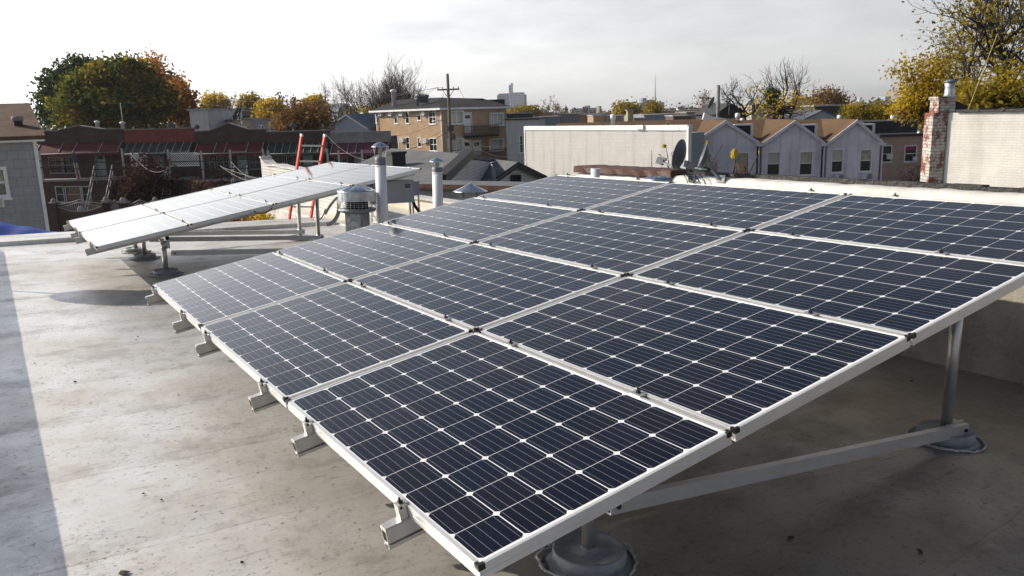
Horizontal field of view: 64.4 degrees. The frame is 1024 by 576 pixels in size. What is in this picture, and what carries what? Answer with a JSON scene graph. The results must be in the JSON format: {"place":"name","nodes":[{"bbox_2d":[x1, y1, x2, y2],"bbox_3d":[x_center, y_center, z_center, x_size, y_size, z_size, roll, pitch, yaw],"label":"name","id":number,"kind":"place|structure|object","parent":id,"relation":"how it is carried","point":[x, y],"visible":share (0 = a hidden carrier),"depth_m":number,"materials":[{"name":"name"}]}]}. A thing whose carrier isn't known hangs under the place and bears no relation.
{"place":"outdoors","nodes":[
{"label":"outdoors","id":0,"kind":"place"},
{"bbox_2d":[0,103,49,230],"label":"shingled house","id":1,"kind":"structure","parent":0,"point":[22,200],"depth_m":24.92,"materials":[{"name":"grey"}]},
{"bbox_2d":[0,166,12,199],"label":"window","id":2,"kind":"structure","parent":1,"relation":"in","point":[4,183],"depth_m":24.63,"materials":[{"name":"white glass"}]},
{"bbox_2d":[37,125,128,230],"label":"row house","id":3,"kind":"structure","parent":0,"point":[88,144],"depth_m":58.67,"materials":[{"name":"red brick"}]},
{"bbox_2d":[48,157,63,173],"bbox_3d":[-33.337,-8.968,59.439,1.031,1.229,0.150,-2,12,0],"label":"window","id":4,"kind":"structure","parent":3,"relation":"in","point":[49,158],"depth_m":59.50,"materials":[{"name":"glass"}]},
{"bbox_2d":[55,186,65,202],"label":"window","id":5,"kind":"structure","parent":3,"relation":"in","point":[60,190],"depth_m":58.22,"materials":[{"name":"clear glass"}]},
{"bbox_2d":[62,157,75,173],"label":"window","id":6,"kind":"structure","parent":3,"relation":"in","point":[66,164],"depth_m":59.50,"materials":[{"name":"glass"}]},
{"bbox_2d":[64,186,82,203],"bbox_3d":[-31.365,-6.683,58.192,1.213,1.230,0.150,-2,12,0],"label":"window","id":7,"kind":"structure","parent":3,"relation":"in","point":[74,193],"depth_m":58.23,"materials":[{"name":"beige glass"}]},
{"bbox_2d":[94,155,106,175],"bbox_3d":[-30.054,-9.038,59.472,0.751,1.635,0.120,-2,12,0],"label":"window","id":8,"kind":"structure","parent":3,"relation":"in","point":[100,158],"depth_m":59.50,"materials":[{"name":"glass"}]},
{"bbox_2d":[40,167,260,169],"bbox_3d":[-21.295,-7.391,49.553,14.313,0.684,0.056,-5,13,-15],"label":"overhead wire","id":9,"kind":"object","parent":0,"point":[148,169],"visible":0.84,"depth_m":49.35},
{"bbox_2d":[39,157,282,162],"bbox_3d":[-21.254,-7.842,49.456,14.306,0.527,0.056,-5,13,-15],"label":"overhead wire","id":10,"kind":"object","parent":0,"point":[154,162],"visible":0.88,"depth_m":49.32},
{"bbox_2d":[252,118,275,131],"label":"flat building","id":11,"kind":"structure","parent":0,"point":[258,122],"depth_m":78.36,"materials":[{"name":"grey"}]},
{"bbox_2d":[414,180,527,199],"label":"garage","id":12,"kind":"structure","parent":0,"point":[449,187],"depth_m":20.05,"materials":[{"name":"grey"}]},
{"bbox_2d":[497,83,526,109],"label":"apartment tower","id":13,"kind":"structure","parent":0,"point":[511,98],"depth_m":1068.20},
{"bbox_2d":[0,0,1023,127],"label":"sky","id":14,"kind":"structure","parent":0,"point":[577,53],"materials":[{"name":"white"}]},
{"bbox_2d":[504,117,545,164],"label":"flat building","id":15,"kind":"structure","parent":0,"point":[514,130],"depth_m":82.74,"materials":[{"name":"grey concrete"}]},
{"bbox_2d":[533,116,560,125],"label":"distant house","id":16,"kind":"structure","parent":0,"point":[552,120],"depth_m":117.54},
{"bbox_2d":[524,125,703,176],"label":"block building","id":17,"kind":"structure","parent":0,"point":[549,151],"depth_m":45.18,"materials":[{"name":"off-white painted concrete block"},{"name":"white painted trim"}]},
{"bbox_2d":[556,119,693,125],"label":"terrace house","id":18,"kind":"structure","parent":0,"point":[657,122],"depth_m":62.59,"materials":[{"name":"brown brick"}]},
{"bbox_2d":[624,113,687,120],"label":"distant house","id":19,"kind":"structure","parent":0,"point":[649,117],"depth_m":136.87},
{"bbox_2d":[665,115,692,119],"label":"distant house","id":20,"kind":"structure","parent":0,"point":[675,117],"depth_m":107.69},
{"bbox_2d":[730,148,759,172],"bbox_3d":[2.333,-1.251,8.111,0.075,0.277,0.366,-10,15,-34],"label":"dying plant","id":21,"kind":"object","parent":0,"point":[733,155],"visible":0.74,"depth_m":8.18,"materials":[{"name":"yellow plant"}]},
{"bbox_2d":[743,104,765,119],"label":"distant house","id":22,"kind":"structure","parent":0,"point":[751,117],"depth_m":127.19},
{"bbox_2d":[800,104,848,117],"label":"distant house","id":23,"kind":"structure","parent":0,"point":[833,109],"depth_m":85.96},
{"label":"ground","id":24,"kind":"structure","parent":0,"visible":0},
{"bbox_2d":[0,222,54,235],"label":"tarpaulin shelter","id":25,"kind":"object","parent":24,"relation":"on","point":[7,229],"visible":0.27,"depth_m":17.42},
{"bbox_2d":[24,48,97,130],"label":"tree","id":26,"kind":"object","parent":24,"relation":"on","point":[46,85],"visible":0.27,"depth_m":88.03,"materials":[{"name":"green plant"}]},
{"bbox_2d":[48,197,110,231],"bbox_3d":[-28.562,-4.649,54.033,3.958,2.762,0.500,-2,12,0],"label":"iron fence","id":27,"kind":"object","parent":24,"relation":"on","point":[60,216],"visible":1,"depth_m":53.85,"materials":[{"name":"red metal"}]},
{"bbox_2d":[101,197,127,212],"bbox_3d":[-26.260,-4.684,54.026,1.572,2.691,0.500,-2,12,0],"label":"iron fence","id":28,"kind":"object","parent":24,"relation":"on","point":[113,206],"visible":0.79,"depth_m":53.73,"materials":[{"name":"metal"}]},
{"bbox_2d":[40,49,189,128],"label":"tree","id":29,"kind":"object","parent":24,"relation":"on","point":[139,92],"visible":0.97,"depth_m":77.74,"materials":[{"name":"green plant"}]},
{"bbox_2d":[104,147,186,205],"bbox_3d":[-25.395,-6.907,57.057,5.347,5.943,4.920,-3,12,-5],"label":"tree","id":30,"kind":"object","parent":24,"relation":"on","point":[140,187],"visible":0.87,"depth_m":56.19,"materials":[{"name":"brown plant"}]},
{"bbox_2d":[118,127,199,205],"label":"row house","id":31,"kind":"structure","parent":24,"relation":"on","point":[176,144],"depth_m":58.87,"materials":[{"name":"brick"}]},
{"bbox_2d":[136,44,195,127],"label":"tree","id":32,"kind":"object","parent":24,"relation":"on","point":[161,72],"visible":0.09,"depth_m":91.81,"materials":[{"name":"orange plant"}]},
{"bbox_2d":[163,71,206,127],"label":"tree","id":33,"kind":"object","parent":24,"relation":"on","point":[190,101],"visible":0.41,"depth_m":85.38,"materials":[{"name":"orange plant"}]},
{"bbox_2d":[184,177,213,192],"bbox_3d":[-21.328,-5.721,55.953,1.842,3.819,1.756,2,13,16],"label":"tree","id":34,"kind":"object","parent":24,"relation":"on","point":[201,188],"visible":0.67,"depth_m":55.61,"materials":[{"name":"brown plant"}]},
{"bbox_2d":[186,108,243,130],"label":"flat building","id":35,"kind":"structure","parent":24,"relation":"on","point":[207,118],"depth_m":76.70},
{"bbox_2d":[189,168,240,191],"bbox_3d":[-18.601,-5.412,52.108,3.888,4.666,3.388,-9,14,-32],"label":"tree","id":36,"kind":"object","parent":24,"relation":"on","point":[222,180],"visible":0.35,"depth_m":51.85,"materials":[{"name":"red plant"}]},
{"bbox_2d":[197,89,235,108],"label":"tree","id":37,"kind":"object","parent":24,"relation":"on","point":[212,101],"visible":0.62,"depth_m":144.86,"materials":[{"name":"yellow plant"}]},
{"bbox_2d":[190,123,266,221],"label":"row house","id":38,"kind":"structure","parent":24,"relation":"on","point":[229,141],"depth_m":58.90,"materials":[{"name":"red brick"}]},
{"bbox_2d":[216,156,229,169],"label":"window","id":39,"kind":"structure","parent":38,"relation":"in","point":[220,163],"depth_m":59.45,"materials":[{"name":"glass"}]},
{"bbox_2d":[227,103,241,125],"bbox_3d":[-21.265,-13.007,62.570,1.177,2.593,1.874,-9,14,-32],"label":"dish","id":40,"kind":"object","parent":38,"relation":"on","point":[236,113],"visible":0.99,"depth_m":62.12,"materials":[{"name":"metal"}]},
{"bbox_2d":[237,156,248,174],"bbox_3d":[-19.677,-9.020,59.474,0.714,1.527,0.120,-2,12,0],"label":"door","id":41,"kind":"structure","parent":38,"relation":"in","point":[242,163],"depth_m":59.48,"materials":[{"name":"glass"}]},
{"bbox_2d":[248,155,260,169],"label":"window","id":42,"kind":"structure","parent":38,"relation":"in","point":[256,162],"depth_m":59.44,"materials":[{"name":"glass"}]},
{"bbox_2d":[226,118,255,128],"bbox_3d":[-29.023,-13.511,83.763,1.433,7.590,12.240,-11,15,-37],"label":"flat building","id":43,"kind":"structure","parent":24,"relation":"on","point":[247,122],"depth_m":78.53,"materials":[{"name":"grey concrete"}]},
{"bbox_2d":[232,90,264,113],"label":"tree","id":44,"kind":"object","parent":24,"relation":"on","point":[246,100],"visible":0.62,"depth_m":140.33,"materials":[{"name":"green plant"}]},
{"bbox_2d":[250,96,289,118],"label":"tree","id":45,"kind":"object","parent":24,"relation":"on","point":[271,102],"visible":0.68,"depth_m":116.31,"materials":[{"name":"yellow plant"}]},
{"bbox_2d":[264,130,331,166],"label":"row house","id":46,"kind":"structure","parent":24,"relation":"on","point":[284,144],"depth_m":58.93,"materials":[{"name":"red brick"}]},
{"bbox_2d":[254,98,341,130],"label":"tree","id":47,"kind":"object","parent":24,"relation":"on","point":[305,116],"visible":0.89,"depth_m":72.47,"materials":[{"name":"orange plant"}]},
{"bbox_2d":[288,133,326,218],"bbox_3d":[-4.765,0.651,16.991,2.735,7.620,0.478,5,14,28],"label":"extension ladder","id":48,"kind":"object","parent":24,"relation":"on","point":[300,145],"visible":0.25,"depth_m":15.80,"materials":[{"name":"metal"}]},
{"bbox_2d":[296,93,331,129],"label":"tree","id":49,"kind":"object","parent":24,"relation":"on","point":[309,98],"visible":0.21,"depth_m":106.52,"materials":[{"name":"yellow plant"}]},
{"bbox_2d":[259,156,388,222],"bbox_3d":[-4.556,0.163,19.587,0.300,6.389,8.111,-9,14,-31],"label":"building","id":50,"kind":"structure","parent":24,"relation":"on","point":[270,166],"depth_m":20.34,"materials":[{"name":"white paint"}]},
{"bbox_2d":[309,79,351,119],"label":"tree","id":51,"kind":"object","parent":24,"relation":"on","point":[325,102],"visible":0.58,"depth_m":102.54,"materials":[{"name":"grey plant"}]},
{"bbox_2d":[329,82,368,118],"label":"tree","id":52,"kind":"object","parent":24,"relation":"on","point":[347,95],"visible":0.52,"depth_m":107.18,"materials":[{"name":"grey plant"}]},
{"bbox_2d":[323,113,376,132],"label":"gabled house","id":53,"kind":"structure","parent":24,"relation":"on","point":[357,122],"depth_m":96.23,"materials":[{"name":"grey"}]},
{"bbox_2d":[329,131,397,163],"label":"row house","id":54,"kind":"structure","parent":24,"relation":"on","point":[361,151],"depth_m":58.93,"materials":[{"name":"brick"}]},
{"bbox_2d":[325,51,443,116],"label":"tree","id":55,"kind":"object","parent":24,"relation":"on","point":[371,103],"visible":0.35,"depth_m":107.77,"materials":[{"name":"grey plant"}]},
{"bbox_2d":[360,148,498,180],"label":"shingle roofed house","id":56,"kind":"structure","parent":24,"relation":"on","point":[465,165],"depth_m":29.15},
{"bbox_2d":[369,89,511,160],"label":"apartment house","id":57,"kind":"structure","parent":24,"relation":"on","point":[480,121],"depth_m":90.53,"materials":[{"name":"beige brick"}]},
{"bbox_2d":[446,110,463,124],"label":"window","id":58,"kind":"structure","parent":57,"relation":"in","point":[457,117],"depth_m":87.82,"materials":[{"name":"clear glass"}]},
{"bbox_2d":[446,138,463,152],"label":"window","id":59,"kind":"structure","parent":57,"relation":"in","point":[458,143],"depth_m":88.32,"materials":[{"name":"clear glass"}]},
{"bbox_2d":[464,112,472,132],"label":"door","id":60,"kind":"structure","parent":57,"relation":"in","point":[467,115],"depth_m":89.31,"materials":[{"name":"white wood"}]},
{"bbox_2d":[489,138,503,151],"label":"window","id":61,"kind":"structure","parent":57,"relation":"in","point":[494,144],"depth_m":93.03,"materials":[{"name":"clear glass"}]},
{"bbox_2d":[489,112,504,125],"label":"window","id":62,"kind":"structure","parent":57,"relation":"in","point":[495,119],"depth_m":92.67,"materials":[{"name":"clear glass"}]},
{"bbox_2d":[431,74,458,152],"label":"utility pole","id":63,"kind":"object","parent":24,"relation":"on","point":[450,127],"visible":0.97,"depth_m":70.29,"materials":[{"name":"wood"}]},
{"bbox_2d":[0,209,1023,575],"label":"rooftop","id":64,"kind":"object","parent":24,"relation":"on","point":[152,405],"visible":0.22,"depth_m":4.08,"materials":[{"name":"grey concrete"}]},
{"bbox_2d":[0,217,335,245],"bbox_3d":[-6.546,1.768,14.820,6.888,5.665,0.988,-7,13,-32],"label":"roof edge","id":65,"kind":"object","parent":64,"relation":"attached to","point":[28,239],"depth_m":14.66,"materials":[{"name":"silver concrete"}]},
{"bbox_2d":[63,161,421,276],"bbox_3d":[-3.841,-1.062,11.376,4.117,1.281,3.602,-7,13,-32],"label":"solar array","id":66,"kind":"object","parent":64,"relation":"on","point":[161,221],"visible":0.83,"depth_m":10.81,"materials":[{"name":"glass"}]},
{"bbox_2d":[279,205,417,225],"bbox_3d":[-2.776,-1.495,17.091,2.480,0.040,5.800,-7,13,-32],"label":"white roof surface","id":67,"kind":"object","parent":64,"relation":"on","point":[394,212],"visible":0.07,"depth_m":17.67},
{"bbox_2d":[337,185,375,231],"bbox_3d":[-1.765,-0.604,9.335,0.437,1.139,0.437,-7,13,-32],"label":"exhaust vent","id":68,"kind":"object","parent":64,"relation":"on","point":[356,209],"visible":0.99,"depth_m":9.15,"materials":[{"name":"metal"}]},
{"bbox_2d":[371,142,388,222],"bbox_3d":[-1.509,-0.880,9.451,0.280,1.614,0.280,-7,13,-32],"label":"vent pipe","id":69,"kind":"object","parent":64,"relation":"on","point":[381,188],"visible":0.62,"depth_m":9.35,"materials":[{"name":"white metal"}]},
{"bbox_2d":[369,180,413,219],"bbox_3d":[-1.615,-0.909,11.028,0.600,1.088,0.148,-7,13,-32],"label":"inverter cabinet","id":70,"kind":"object","parent":64,"relation":"on","point":[400,191],"visible":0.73,"depth_m":10.94,"materials":[{"name":"grey metal"}]},
{"bbox_2d":[412,181,419,213],"bbox_3d":[-1.406,-1.016,11.705,0.113,1.045,0.160,-7,13,-32],"label":"pipe","id":71,"kind":"object","parent":64,"relation":"on","point":[416,187],"visible":0.41,"depth_m":11.58,"materials":[{"name":"grey metal"}]},
{"bbox_2d":[388,195,458,210],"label":"parapet wall","id":72,"kind":"structure","parent":64,"relation":"on","point":[426,202],"depth_m":18.07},
{"bbox_2d":[429,158,444,207],"bbox_3d":[-0.915,-0.900,10.077,0.275,1.416,0.275,-7,13,-32],"label":"vent pipe","id":73,"kind":"object","parent":64,"relation":"on","point":[437,182],"visible":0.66,"depth_m":9.96,"materials":[{"name":"white metal"}]},
{"bbox_2d":[453,183,486,200],"bbox_3d":[-0.536,-0.827,10.580,0.454,1.084,0.454,-7,13,-32],"label":"vent cowl","id":74,"kind":"object","parent":64,"relation":"on","point":[470,188],"visible":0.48,"depth_m":10.39,"materials":[{"name":"metal"}]},
{"bbox_2d":[145,173,1023,575],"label":"solar array","id":75,"kind":"object","parent":64,"relation":"on","point":[489,383],"visible":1,"depth_m":3.86,"materials":[{"name":"glass"}]},
{"bbox_2d":[573,165,693,179],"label":"parapet wall","id":76,"kind":"structure","parent":64,"relation":"on","point":[623,172],"depth_m":8.73,"materials":[{"name":"grey paint"}]},
{"bbox_2d":[644,176,673,181],"bbox_3d":[1.434,-0.461,8.047,0.287,1.286,0.287,-7,13,-32],"label":"dome vent","id":77,"kind":"object","parent":64,"relation":"on","point":[661,178],"visible":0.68,"depth_m":7.84,"materials":[{"name":"metal"}]},
{"bbox_2d":[673,172,1023,383],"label":"parapet wall","id":78,"kind":"structure","parent":64,"relation":"on","point":[992,342],"depth_m":5.83,"materials":[{"name":"grey paint"}]},
{"bbox_2d":[655,139,695,181],"bbox_3d":[1.605,-1.270,8.063,0.218,0.411,0.543,-5,13,-14],"label":"satellite dish","id":79,"kind":"object","parent":78,"relation":"on","point":[679,155],"visible":0.98,"depth_m":7.91,"materials":[{"name":"metal"}]},
{"bbox_2d":[687,143,725,182],"bbox_3d":[1.805,-1.183,7.680,0.177,0.360,0.443,-7,13,-32],"label":"satellite dish","id":80,"kind":"object","parent":78,"relation":"on","point":[702,161],"visible":1,"depth_m":7.64,"materials":[{"name":"metal"}]},
{"bbox_2d":[479,159,546,181],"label":"gabled house","id":81,"kind":"structure","parent":24,"relation":"on","point":[504,170],"depth_m":32.71,"materials":[{"name":"grey"}]},
{"bbox_2d":[507,112,532,118],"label":"flat building","id":82,"kind":"structure","parent":24,"relation":"on","point":[520,115],"depth_m":115.43,"materials":[{"name":"black concrete"}]},
{"bbox_2d":[506,101,543,116],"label":"tree","id":83,"kind":"object","parent":24,"relation":"on","point":[525,109],"visible":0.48,"depth_m":194.05,"materials":[{"name":"yellow plant"}]},
{"bbox_2d":[41,94,1016,131],"bbox_3d":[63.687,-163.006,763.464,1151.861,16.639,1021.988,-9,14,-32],"label":"tree belt","id":84,"kind":"object","parent":24,"relation":"on","point":[585,109],"visible":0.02,"depth_m":371.43,"materials":[{"name":"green plant"}]},
{"bbox_2d":[538,96,568,115],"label":"tree","id":85,"kind":"object","parent":24,"relation":"on","point":[554,107],"visible":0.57,"depth_m":253.84,"materials":[{"name":"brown plant"}]},
{"bbox_2d":[558,113,587,122],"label":"distant house","id":86,"kind":"structure","parent":24,"relation":"on","point":[569,117],"depth_m":254.58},
{"bbox_2d":[611,96,642,114],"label":"tree","id":87,"kind":"object","parent":24,"relation":"on","point":[619,108],"visible":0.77,"depth_m":183.88,"materials":[{"name":"yellow plant"}]},
{"bbox_2d":[641,96,667,113],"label":"tree","id":88,"kind":"object","parent":24,"relation":"on","point":[652,107],"visible":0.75,"depth_m":165.16,"materials":[{"name":"yellow plant"}]},
{"bbox_2d":[665,118,762,174],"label":"gabled row house","id":89,"kind":"structure","parent":24,"relation":"on","point":[730,135],"depth_m":47.41,"materials":[{"name":"beige"}]},
{"bbox_2d":[735,152,749,172],"bbox_3d":[13.443,-7.134,47.560,0.893,1.610,0.150,-2,12,0],"label":"window","id":90,"kind":"structure","parent":89,"relation":"in","point":[742,157],"depth_m":47.54,"materials":[{"name":"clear glass"}]},
{"bbox_2d":[693,103,748,119],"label":"black gabled house","id":91,"kind":"structure","parent":24,"relation":"on","point":[725,111],"depth_m":76.34,"materials":[{"name":"wood"}]},
{"bbox_2d":[699,76,766,119],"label":"tree","id":92,"kind":"object","parent":24,"relation":"on","point":[735,97],"visible":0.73,"depth_m":81.98,"materials":[{"name":"brown plant"}]},
{"bbox_2d":[762,86,785,108],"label":"tree","id":93,"kind":"object","parent":24,"relation":"on","point":[775,91],"visible":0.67,"depth_m":75.67,"materials":[{"name":"green plant"}]},
{"bbox_2d":[738,77,818,119],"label":"tree","id":94,"kind":"object","parent":24,"relation":"on","point":[781,111],"visible":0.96,"depth_m":70.17,"materials":[{"name":"green plant"}]},
{"bbox_2d":[736,119,827,176],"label":"gabled row house","id":95,"kind":"structure","parent":24,"relation":"on","point":[792,147],"depth_m":47.50,"materials":[{"name":"beige"}]},
{"bbox_2d":[766,151,780,174],"bbox_3d":[15.278,-7.235,47.538,0.893,1.461,0.150,-2,12,0],"label":"window","id":96,"kind":"structure","parent":95,"relation":"in","point":[773,159],"depth_m":47.56,"materials":[{"name":"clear glass"}]},
{"bbox_2d":[798,151,813,175],"bbox_3d":[17.176,-7.263,47.532,0.892,1.461,0.150,-2,12,0],"label":"window","id":97,"kind":"structure","parent":95,"relation":"in","point":[805,168],"depth_m":47.57,"materials":[{"name":"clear glass"}]},
{"bbox_2d":[763,54,819,118],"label":"tree","id":98,"kind":"object","parent":24,"relation":"on","point":[770,84],"visible":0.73,"depth_m":79.14,"materials":[{"name":"brown plant"}]},
{"bbox_2d":[778,110,836,119],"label":"hip roofed house","id":99,"kind":"structure","parent":24,"relation":"on","point":[820,114],"depth_m":76.36,"materials":[{"name":"grey"}]},
{"bbox_2d":[801,84,855,104],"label":"tree","id":100,"kind":"object","parent":24,"relation":"on","point":[827,96],"visible":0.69,"depth_m":120.69,"materials":[{"name":"brown plant"}]},
{"bbox_2d":[796,118,886,180],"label":"gabled row house","id":101,"kind":"structure","parent":24,"relation":"on","point":[852,149],"depth_m":47.49,"materials":[{"name":"beige"}]},
{"bbox_2d":[830,149,843,173],"bbox_3d":[18.992,-7.393,47.505,0.803,1.431,0.150,-2,12,0],"label":"window","id":102,"kind":"structure","parent":101,"relation":"in","point":[837,158],"depth_m":47.55,"materials":[{"name":"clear glass"}]},
{"bbox_2d":[858,149,872,172],"bbox_3d":[20.646,-7.421,47.496,0.803,1.372,0.150,-2,12,0],"label":"window","id":103,"kind":"structure","parent":101,"relation":"in","point":[865,164],"depth_m":47.54,"materials":[{"name":"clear glass"}]},
{"bbox_2d":[836,97,903,119],"bbox_3d":[28.925,-11.341,65.177,5.943,7.821,4.676,2,13,18],"label":"tree","id":104,"kind":"object","parent":24,"relation":"on","point":[874,112],"visible":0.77,"depth_m":64.20,"materials":[{"name":"green plant"}]},
{"bbox_2d":[859,119,923,180],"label":"pink house","id":105,"kind":"structure","parent":24,"relation":"on","point":[902,149],"depth_m":50.54,"materials":[{"name":"brick"}]},
{"bbox_2d":[883,145,892,162],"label":"window","id":106,"kind":"structure","parent":105,"relation":"in","point":[887,149],"depth_m":50.49,"materials":[{"name":"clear glass"}]},
{"bbox_2d":[903,145,917,162],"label":"window","id":107,"kind":"structure","parent":105,"relation":"in","point":[908,154],"depth_m":50.39,"materials":[{"name":"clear glass"}]},
{"bbox_2d":[878,46,965,132],"bbox_3d":[19.030,-6.058,37.588,4.572,9.738,3.102,-4,12,-10],"label":"tree","id":108,"kind":"object","parent":24,"relation":"on","point":[918,107],"visible":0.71,"depth_m":36.65,"materials":[{"name":"yellow plant"}]},
{"bbox_2d":[920,79,966,182],"bbox_3d":[9.980,-0.909,19.143,0.739,7.777,0.610,0,12,8],"label":"brick chimney","id":109,"kind":"object","parent":24,"relation":"on","point":[934,139],"visible":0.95,"depth_m":18.43,"materials":[{"name":"brick"}]},
{"bbox_2d":[907,18,988,128],"bbox_3d":[22.977,-8.344,42.861,4.453,11.739,3.582,4,14,26],"label":"tree","id":110,"kind":"object","parent":24,"relation":"on","point":[946,41],"visible":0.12,"depth_m":41.88,"materials":[{"name":"yellow plant"}]},
{"bbox_2d":[901,0,1023,106],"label":"tree","id":111,"kind":"object","parent":24,"relation":"on","point":[981,27],"visible":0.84,"depth_m":31.64,"materials":[{"name":"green plant"}]},
{"bbox_2d":[942,107,1023,187],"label":"brick building","id":112,"kind":"structure","parent":24,"relation":"on","point":[984,146],"depth_m":17.57,"materials":[{"name":"brick"}]},
{"bbox_2d":[944,59,1023,108],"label":"tree","id":113,"kind":"object","parent":24,"relation":"on","point":[993,97],"visible":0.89,"depth_m":28.94,"materials":[{"name":"yellow plant"}]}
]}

